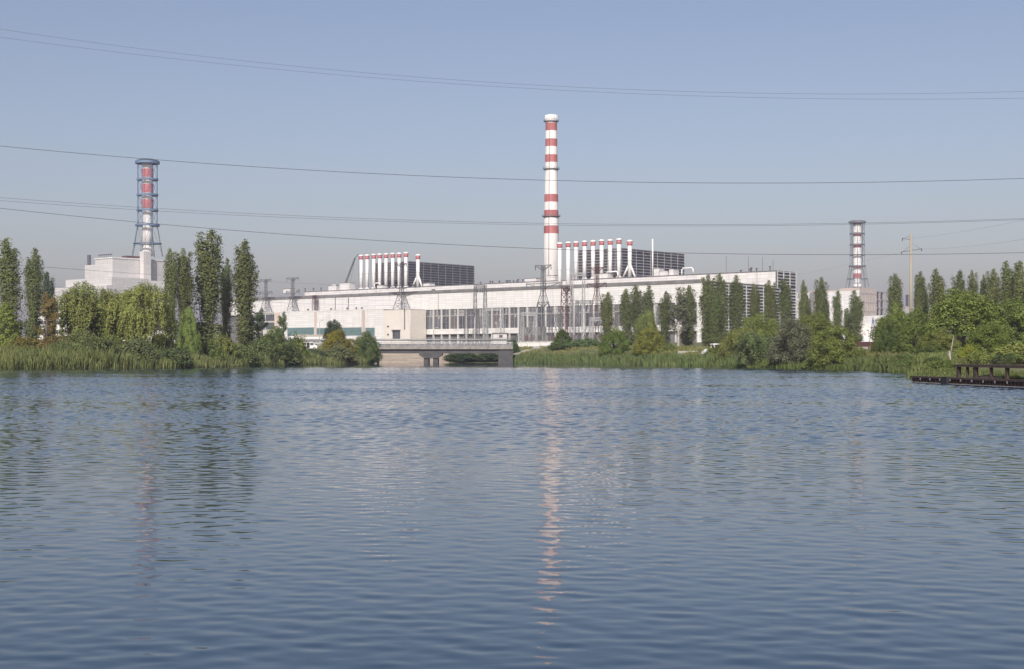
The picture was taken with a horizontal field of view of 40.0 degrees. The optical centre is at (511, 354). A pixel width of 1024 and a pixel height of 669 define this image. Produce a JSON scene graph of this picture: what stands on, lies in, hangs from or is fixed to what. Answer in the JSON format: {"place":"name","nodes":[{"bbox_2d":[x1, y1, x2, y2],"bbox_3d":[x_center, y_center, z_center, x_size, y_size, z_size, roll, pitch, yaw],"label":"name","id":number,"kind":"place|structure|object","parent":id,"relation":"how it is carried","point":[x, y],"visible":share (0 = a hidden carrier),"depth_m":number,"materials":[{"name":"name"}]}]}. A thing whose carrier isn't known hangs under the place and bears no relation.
{"place":"outdoors","nodes":[
{"label":"outdoors","id":0,"kind":"place"},
{"bbox_2d":[0,363,1023,668],"bbox_3d":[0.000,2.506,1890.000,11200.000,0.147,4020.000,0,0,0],"label":"water","id":1,"kind":"structure","parent":0,"point":[462,515],"depth_m":21.51,"materials":[{"name":"blue liquid"}]},
{"bbox_2d":[0,339,1023,379],"bbox_3d":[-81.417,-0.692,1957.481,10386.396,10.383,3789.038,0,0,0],"label":"ground","id":2,"kind":"structure","parent":0,"point":[700,344],"depth_m":417.77,"materials":[{"name":"green plant"}]},
{"bbox_2d":[0,301,22,346],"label":"conical tree","id":3,"kind":"object","parent":2,"relation":"on","point":[14,331],"visible":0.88,"depth_m":262.97,"materials":[{"name":"green plant"}]},
{"bbox_2d":[0,237,26,337],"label":"poplar tree","id":4,"kind":"object","parent":2,"relation":"on","point":[8,275],"visible":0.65,"depth_m":283.81,"materials":[{"name":"green plant"}]},
{"bbox_2d":[4,334,45,348],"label":"shrub","id":5,"kind":"object","parent":2,"relation":"on","point":[25,340],"visible":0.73,"depth_m":261.43,"materials":[{"name":"green plant"}]},
{"bbox_2d":[22,247,45,338],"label":"poplar tree","id":6,"kind":"object","parent":2,"relation":"on","point":[36,282],"visible":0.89,"depth_m":284.47,"materials":[{"name":"green plant"}]},
{"bbox_2d":[33,292,60,336],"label":"sparse tree","id":7,"kind":"object","parent":2,"relation":"on","point":[50,304],"visible":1,"depth_m":275.95,"materials":[{"name":"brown plant"}]},
{"bbox_2d":[41,271,56,337],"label":"poplar tree","id":8,"kind":"object","parent":2,"relation":"on","point":[51,290],"visible":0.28,"depth_m":304.56,"materials":[{"name":"green plant"}]},
{"bbox_2d":[51,280,116,337],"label":"willow tree","id":9,"kind":"object","parent":2,"relation":"on","point":[84,311],"visible":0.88,"depth_m":281.59,"materials":[{"name":"green plant"}]},
{"bbox_2d":[68,332,125,356],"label":"shrub","id":10,"kind":"object","parent":2,"relation":"on","point":[103,342],"visible":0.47,"depth_m":253.95,"materials":[{"name":"green plant"}]},
{"bbox_2d":[0,336,203,369],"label":"reed bed","id":11,"kind":"object","parent":2,"relation":"on","point":[12,357],"visible":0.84,"depth_m":248.72,"materials":[{"name":"plant"}]},
{"bbox_2d":[53,251,176,327],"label":"stepped reactor building","id":12,"kind":"structure","parent":2,"relation":"on","point":[144,265],"depth_m":1007.35,"materials":[{"name":"concrete"}]},
{"bbox_2d":[132,158,162,256],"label":"lattice vent stack","id":13,"kind":"object","parent":12,"relation":"on","point":[147,194],"visible":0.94,"depth_m":1076.35,"materials":[{"name":"white paint"}]},
{"bbox_2d":[101,280,177,347],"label":"willow tree","id":14,"kind":"object","parent":2,"relation":"on","point":[128,304],"visible":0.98,"depth_m":280.77,"materials":[{"name":"green plant"}]},
{"bbox_2d":[119,334,160,365],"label":"shrub","id":15,"kind":"object","parent":2,"relation":"on","point":[141,347],"visible":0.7,"depth_m":258.24,"materials":[{"name":"green plant"}]},
{"bbox_2d":[161,249,178,344],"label":"poplar tree","id":16,"kind":"object","parent":2,"relation":"on","point":[171,282],"visible":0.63,"depth_m":301.52,"materials":[{"name":"green plant"}]},
{"bbox_2d":[158,345,194,367],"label":"shrub","id":17,"kind":"object","parent":2,"relation":"on","point":[184,358],"visible":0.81,"depth_m":264.57,"materials":[{"name":"green plant"}]},
{"bbox_2d":[175,248,197,343],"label":"poplar tree","id":18,"kind":"object","parent":2,"relation":"on","point":[185,282],"visible":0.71,"depth_m":303.23,"materials":[{"name":"green plant"}]},
{"bbox_2d":[176,306,202,354],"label":"leafy tree","id":19,"kind":"object","parent":2,"relation":"on","point":[188,335],"visible":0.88,"depth_m":285.24,"materials":[{"name":"green plant"}]},
{"bbox_2d":[191,229,227,345],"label":"poplar tree","id":20,"kind":"object","parent":2,"relation":"on","point":[208,284],"visible":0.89,"depth_m":310.73,"materials":[{"name":"green plant"}]},
{"bbox_2d":[200,334,224,360],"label":"shrub","id":21,"kind":"object","parent":2,"relation":"on","point":[211,348],"visible":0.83,"depth_m":291.17,"materials":[{"name":"green plant"}]},
{"bbox_2d":[219,258,233,338],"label":"poplar tree","id":22,"kind":"object","parent":2,"relation":"on","point":[226,293],"visible":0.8,"depth_m":324.52,"materials":[{"name":"green plant"}]},
{"bbox_2d":[212,331,240,357],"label":"shrub","id":23,"kind":"object","parent":2,"relation":"on","point":[226,345],"visible":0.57,"depth_m":302.83,"materials":[{"name":"green plant"}]},
{"bbox_2d":[230,239,260,345],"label":"poplar tree","id":24,"kind":"object","parent":2,"relation":"on","point":[244,288],"visible":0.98,"depth_m":346.06,"materials":[{"name":"green plant"}]},
{"bbox_2d":[236,343,264,363],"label":"shrub","id":25,"kind":"object","parent":2,"relation":"on","point":[249,353],"visible":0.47,"depth_m":309.94,"materials":[{"name":"green plant"}]},
{"bbox_2d":[251,308,268,339],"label":"sparse tree","id":26,"kind":"object","parent":2,"relation":"on","point":[259,319],"visible":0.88,"depth_m":344.78,"materials":[{"name":"green plant"}]},
{"bbox_2d":[245,334,275,358],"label":"shrub","id":27,"kind":"object","parent":2,"relation":"on","point":[262,345],"visible":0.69,"depth_m":327.01,"materials":[{"name":"green plant"}]},
{"bbox_2d":[258,326,292,359],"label":"leafy tree","id":28,"kind":"object","parent":2,"relation":"on","point":[278,337],"visible":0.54,"depth_m":336.37,"materials":[{"name":"green plant"}]},
{"bbox_2d":[193,349,373,367],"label":"reed bed","id":29,"kind":"object","parent":2,"relation":"on","point":[232,361],"visible":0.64,"depth_m":325.38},
{"bbox_2d":[274,342,306,363],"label":"shrub","id":30,"kind":"object","parent":2,"relation":"on","point":[296,353],"visible":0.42,"depth_m":340.52,"materials":[{"name":"green plant"}]},
{"bbox_2d":[253,307,394,343],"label":"annex building","id":31,"kind":"structure","parent":2,"relation":"on","point":[356,323],"depth_m":792.93,"materials":[{"name":"concrete"}]},
{"bbox_2d":[321,329,353,351],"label":"leafy tree","id":32,"kind":"object","parent":2,"relation":"on","point":[332,338],"visible":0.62,"depth_m":395.31,"materials":[{"name":"green plant"}]},
{"bbox_2d":[324,341,359,361],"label":"shrub","id":33,"kind":"object","parent":2,"relation":"on","point":[342,351],"visible":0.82,"depth_m":383.94,"materials":[{"name":"green plant"}]},
{"bbox_2d":[355,330,383,362],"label":"leafy tree","id":34,"kind":"object","parent":2,"relation":"on","point":[368,343],"visible":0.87,"depth_m":402.43,"materials":[{"name":"green plant"}]},
{"bbox_2d":[286,339,512,362],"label":"road bridge","id":35,"kind":"structure","parent":2,"relation":"on","point":[427,352],"depth_m":428.29,"materials":[{"name":"concrete"}]},
{"bbox_2d":[384,308,425,343],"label":"entrance block","id":36,"kind":"structure","parent":2,"relation":"on","point":[404,323],"depth_m":750.84,"materials":[{"name":"beige stone"}]},
{"bbox_2d":[379,353,448,362],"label":"concrete bank","id":37,"kind":"structure","parent":2,"relation":"on","point":[402,358],"depth_m":460.76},
{"bbox_2d":[375,261,473,287],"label":"reactor block","id":38,"kind":"structure","parent":2,"relation":"on","point":[438,274],"depth_m":918.86,"materials":[{"name":"concrete"}]},
{"bbox_2d":[442,353,485,361],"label":"shrub","id":39,"kind":"object","parent":2,"relation":"on","point":[461,357],"visible":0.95,"depth_m":453.43,"materials":[{"name":"green plant"}]},
{"bbox_2d":[472,285,487,343],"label":"line gantry","id":40,"kind":"object","parent":2,"relation":"on","point":[474,296],"visible":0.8,"depth_m":559.91,"materials":[{"name":"metal"}]},
{"bbox_2d":[229,256,796,343],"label":"turbine hall","id":41,"kind":"structure","parent":2,"relation":"on","point":[444,306],"depth_m":726.83,"materials":[{"name":"concrete"}]},
{"bbox_2d":[526,264,560,340],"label":"lattice pylon","id":42,"kind":"object","parent":2,"relation":"on","point":[543,305],"visible":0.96,"depth_m":559.84,"materials":[{"name":"metal"}]},
{"bbox_2d":[542,114,559,280],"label":"striped chimney","id":43,"kind":"object","parent":2,"relation":"on","point":[551,231],"visible":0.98,"depth_m":877.35,"materials":[{"name":"concrete"}]},
{"bbox_2d":[547,329,572,349],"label":"conical tree","id":44,"kind":"object","parent":2,"relation":"on","point":[562,334],"visible":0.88,"depth_m":438.47,"materials":[{"name":"green plant"}]},
{"bbox_2d":[560,286,573,338],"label":"lattice pylon","id":45,"kind":"object","parent":2,"relation":"on","point":[566,291],"visible":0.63,"depth_m":599.70,"materials":[{"name":"grey metal"}]},
{"bbox_2d":[569,273,585,338],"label":"line gantry","id":46,"kind":"object","parent":2,"relation":"on","point":[581,311],"visible":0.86,"depth_m":589.96,"materials":[{"name":"metal"}]},
{"bbox_2d":[566,300,599,339],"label":"line gantry","id":47,"kind":"object","parent":2,"relation":"on","point":[580,303],"visible":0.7,"depth_m":530.11,"materials":[{"name":"metal"}]},
{"bbox_2d":[565,337,600,346],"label":"shrub","id":48,"kind":"object","parent":2,"relation":"on","point":[587,341],"visible":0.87,"depth_m":433.09,"materials":[{"name":"green plant"}]},
{"bbox_2d":[583,266,606,339],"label":"lattice pylon","id":49,"kind":"object","parent":2,"relation":"on","point":[596,287],"visible":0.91,"depth_m":599.85,"materials":[{"name":"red metal"}]},
{"bbox_2d":[599,292,615,340],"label":"poplar tree","id":50,"kind":"object","parent":2,"relation":"on","point":[607,305],"visible":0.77,"depth_m":478.61,"materials":[{"name":"green plant"}]},
{"bbox_2d":[597,326,630,355],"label":"leafy tree","id":51,"kind":"object","parent":2,"relation":"on","point":[615,338],"visible":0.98,"depth_m":377.28,"materials":[{"name":"green plant"}]},
{"bbox_2d":[617,289,634,345],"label":"poplar tree","id":52,"kind":"object","parent":2,"relation":"on","point":[626,307],"visible":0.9,"depth_m":454.04,"materials":[{"name":"green plant"}]},
{"bbox_2d":[513,350,739,367],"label":"reed bed","id":53,"kind":"object","parent":2,"relation":"on","point":[680,360],"visible":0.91,"depth_m":346.02,"materials":[{"name":"plant"}]},
{"bbox_2d":[519,344,734,355],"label":"grass","id":54,"kind":"structure","parent":2,"relation":"on","point":[682,348],"depth_m":411.06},
{"bbox_2d":[578,248,684,278],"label":"reactor block","id":55,"kind":"structure","parent":2,"relation":"on","point":[641,262],"depth_m":803.81,"materials":[{"name":"concrete"}]},
{"bbox_2d":[631,284,642,344],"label":"poplar tree","id":56,"kind":"object","parent":2,"relation":"on","point":[637,300],"visible":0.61,"depth_m":456.98,"materials":[{"name":"green plant"}]},
{"bbox_2d":[633,309,661,345],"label":"willow tree","id":57,"kind":"object","parent":2,"relation":"on","point":[646,322],"visible":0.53,"depth_m":430.24,"materials":[{"name":"green plant"}]},
{"bbox_2d":[639,285,655,318],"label":"poplar tree","id":58,"kind":"object","parent":2,"relation":"on","point":[647,300],"visible":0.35,"depth_m":453.84,"materials":[{"name":"green plant"}]},
{"bbox_2d":[631,326,664,355],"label":"leafy tree","id":59,"kind":"object","parent":2,"relation":"on","point":[646,337],"visible":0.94,"depth_m":350.10,"materials":[{"name":"green plant"}]},
{"bbox_2d":[656,291,672,343],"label":"poplar tree","id":60,"kind":"object","parent":2,"relation":"on","point":[664,316],"visible":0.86,"depth_m":433.23,"materials":[{"name":"green plant"}]},
{"bbox_2d":[666,286,690,345],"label":"sparse tree","id":61,"kind":"object","parent":2,"relation":"on","point":[679,306],"visible":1,"depth_m":425.81,"materials":[{"name":"green plant"}]},
{"bbox_2d":[679,285,697,345],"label":"poplar tree","id":62,"kind":"object","parent":2,"relation":"on","point":[687,338],"visible":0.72,"depth_m":439.11,"materials":[{"name":"green plant"}]},
{"bbox_2d":[695,274,715,346],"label":"poplar tree","id":63,"kind":"object","parent":2,"relation":"on","point":[708,284],"visible":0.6,"depth_m":431.12,"materials":[{"name":"green plant"}]},
{"bbox_2d":[704,292,725,343],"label":"poplar tree","id":64,"kind":"object","parent":2,"relation":"on","point":[714,313],"visible":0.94,"depth_m":423.06,"materials":[{"name":"green plant"}]},
{"bbox_2d":[713,272,730,339],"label":"poplar tree","id":65,"kind":"object","parent":2,"relation":"on","point":[720,293],"visible":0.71,"depth_m":426.98,"materials":[{"name":"green plant"}]},
{"bbox_2d":[714,325,753,357],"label":"willow tree","id":66,"kind":"object","parent":2,"relation":"on","point":[728,344],"visible":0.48,"depth_m":290.00,"materials":[{"name":"green plant"}]},
{"bbox_2d":[726,275,747,331],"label":"poplar tree","id":67,"kind":"object","parent":2,"relation":"on","point":[735,305],"visible":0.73,"depth_m":430.65,"materials":[{"name":"green plant"}]},
{"bbox_2d":[748,283,761,317],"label":"poplar tree","id":68,"kind":"object","parent":2,"relation":"on","point":[754,301],"visible":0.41,"depth_m":423.81,"materials":[{"name":"green plant"}]},
{"bbox_2d":[731,330,785,364],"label":"willow tree","id":69,"kind":"object","parent":2,"relation":"on","point":[755,346],"visible":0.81,"depth_m":270.06,"materials":[{"name":"green plant"}]},
{"bbox_2d":[741,311,781,340],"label":"willow tree","id":70,"kind":"object","parent":2,"relation":"on","point":[757,323],"visible":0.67,"depth_m":302.28,"materials":[{"name":"green plant"}]},
{"bbox_2d":[763,280,778,326],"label":"poplar tree","id":71,"kind":"object","parent":2,"relation":"on","point":[768,301],"visible":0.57,"depth_m":417.32,"materials":[{"name":"green plant"}]},
{"bbox_2d":[776,278,794,346],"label":"poplar tree","id":72,"kind":"object","parent":2,"relation":"on","point":[785,299],"visible":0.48,"depth_m":410.94,"materials":[{"name":"green plant"}]},
{"bbox_2d":[764,316,812,363],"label":"leafy tree","id":73,"kind":"object","parent":2,"relation":"on","point":[797,343],"visible":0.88,"depth_m":255.11,"materials":[{"name":"green plant"}]},
{"bbox_2d":[732,359,847,369],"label":"reed bed","id":74,"kind":"object","parent":2,"relation":"on","point":[797,365],"visible":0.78,"depth_m":251.86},
{"bbox_2d":[796,280,809,320],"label":"poplar tree","id":75,"kind":"object","parent":2,"relation":"on","point":[802,304],"visible":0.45,"depth_m":403.39,"materials":[{"name":"green plant"}]},
{"bbox_2d":[791,310,835,347],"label":"leafy tree","id":76,"kind":"object","parent":2,"relation":"on","point":[818,323],"visible":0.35,"depth_m":302.15,"materials":[{"name":"green plant"}]},
{"bbox_2d":[812,277,829,347],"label":"poplar tree","id":77,"kind":"object","parent":2,"relation":"on","point":[820,303],"visible":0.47,"depth_m":397.15,"materials":[{"name":"green plant"}]},
{"bbox_2d":[805,324,867,365],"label":"leafy tree","id":78,"kind":"object","parent":2,"relation":"on","point":[838,349],"visible":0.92,"depth_m":240.48,"materials":[{"name":"green plant"}]},
{"bbox_2d":[830,290,844,338],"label":"poplar tree","id":79,"kind":"object","parent":2,"relation":"on","point":[837,314],"visible":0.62,"depth_m":387.29,"materials":[{"name":"green plant"}]},
{"bbox_2d":[846,290,864,341],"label":"poplar tree","id":80,"kind":"object","parent":2,"relation":"on","point":[856,315],"visible":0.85,"depth_m":371.30,"materials":[{"name":"green plant"}]},
{"bbox_2d":[797,288,952,339],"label":"unfinished reactor building","id":81,"kind":"structure","parent":2,"relation":"on","point":[874,300],"depth_m":1518.42,"materials":[{"name":"concrete"}]},
{"bbox_2d":[845,219,868,287],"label":"lattice vent stack","id":82,"kind":"object","parent":81,"relation":"on","point":[856,244],"visible":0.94,"depth_m":1561.86,"materials":[{"name":"white paint"}]},
{"bbox_2d":[844,353,924,380],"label":"reed bed","id":83,"kind":"object","parent":2,"relation":"on","point":[876,363],"visible":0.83,"depth_m":211.41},
{"bbox_2d":[876,318,896,352],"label":"leafy tree","id":84,"kind":"object","parent":2,"relation":"on","point":[884,344],"visible":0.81,"depth_m":249.19,"materials":[{"name":"green plant"}]},
{"bbox_2d":[869,302,914,350],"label":"leafy tree","id":85,"kind":"object","parent":2,"relation":"on","point":[894,315],"visible":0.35,"depth_m":253.41,"materials":[{"name":"green plant"}]},
{"bbox_2d":[886,273,904,313],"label":"poplar tree","id":86,"kind":"object","parent":2,"relation":"on","point":[895,290],"visible":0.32,"depth_m":333.23,"materials":[{"name":"green plant"}]},
{"bbox_2d":[891,305,928,353],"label":"leafy tree","id":87,"kind":"object","parent":2,"relation":"on","point":[912,323],"visible":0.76,"depth_m":238.49,"materials":[{"name":"green plant"}]},
{"bbox_2d":[901,233,921,311],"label":"utility pole","id":88,"kind":"object","parent":2,"relation":"on","point":[910,290],"visible":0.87,"depth_m":261.78,"materials":[{"name":"concrete"}]},
{"bbox_2d":[913,271,927,342],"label":"poplar tree","id":89,"kind":"object","parent":2,"relation":"on","point":[919,291],"visible":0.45,"depth_m":333.45,"materials":[{"name":"green plant"}]},
{"bbox_2d":[925,269,946,329],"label":"poplar tree","id":90,"kind":"object","parent":2,"relation":"on","point":[935,293],"visible":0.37,"depth_m":327.77,"materials":[{"name":"green plant"}]},
{"bbox_2d":[916,326,961,352],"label":"tree","id":91,"kind":"object","parent":2,"relation":"on","point":[943,341],"visible":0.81,"depth_m":203.92,"materials":[{"name":"green plant"}]},
{"bbox_2d":[908,350,979,375],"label":"grass","id":92,"kind":"structure","parent":2,"relation":"on","point":[921,357],"depth_m":149.82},
{"bbox_2d":[919,286,1006,348],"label":"leafy tree","id":93,"kind":"object","parent":2,"relation":"on","point":[970,311],"visible":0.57,"depth_m":229.39,"materials":[{"name":"green plant"}]},
{"bbox_2d":[910,376,1023,387],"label":"dock","id":94,"kind":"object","parent":2,"relation":"on","point":[975,381],"depth_m":116.97,"materials":[{"name":"wood"}]},
{"bbox_2d":[910,367,1023,379],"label":"grass","id":95,"kind":"structure","parent":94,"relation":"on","point":[1016,375],"depth_m":128.06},
{"bbox_2d":[954,360,1023,378],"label":"steel platform","id":96,"kind":"structure","parent":94,"relation":"on","point":[1007,367],"depth_m":118.00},
{"bbox_2d":[962,347,996,363],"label":"shrub","id":97,"kind":"object","parent":2,"relation":"on","point":[981,355],"visible":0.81,"depth_m":138.17,"materials":[{"name":"green plant"}]},
{"bbox_2d":[965,321,1010,353],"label":"bush","id":98,"kind":"object","parent":2,"relation":"on","point":[993,339],"visible":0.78,"depth_m":188.18,"materials":[{"name":"green plant"}]},
{"bbox_2d":[984,269,999,310],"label":"poplar tree","id":99,"kind":"object","parent":2,"relation":"on","point":[991,290],"visible":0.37,"depth_m":315.57,"materials":[{"name":"green plant"}]},
{"bbox_2d":[976,297,1023,345],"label":"leafy tree","id":100,"kind":"object","parent":2,"relation":"on","point":[1014,318],"visible":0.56,"depth_m":224.49,"materials":[{"name":"green plant"}]},
{"bbox_2d":[995,260,1014,326],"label":"poplar tree","id":101,"kind":"object","parent":2,"relation":"on","point":[1004,292],"visible":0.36,"depth_m":303.63,"materials":[{"name":"green plant"}]},
{"bbox_2d":[993,341,1023,355],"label":"shrub","id":102,"kind":"object","parent":2,"relation":"on","point":[1009,348],"visible":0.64,"depth_m":147.02,"materials":[{"name":"green plant"}]},
{"bbox_2d":[1008,261,1023,338],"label":"poplar tree","id":103,"kind":"object","parent":2,"relation":"on","point":[1018,286],"visible":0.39,"depth_m":299.26,"materials":[{"name":"green plant"}]},
{"bbox_2d":[0,197,1023,224],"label":"power line","id":104,"kind":"object","parent":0,"point":[550,223],"visible":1,"depth_m":155.99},
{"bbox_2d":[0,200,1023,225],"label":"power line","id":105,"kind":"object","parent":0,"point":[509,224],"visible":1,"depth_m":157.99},
{"bbox_2d":[0,0,1023,339],"label":"sky","id":106,"kind":"structure","parent":0,"point":[741,158],"materials":[{"name":"blue"}]},
{"bbox_2d":[1,208,1023,254],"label":"power line","id":107,"kind":"object","parent":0,"point":[557,249],"visible":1,"depth_m":149.99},
{"bbox_2d":[4,146,1023,182],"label":"power line","id":108,"kind":"object","parent":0,"point":[491,178],"visible":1,"depth_m":149.99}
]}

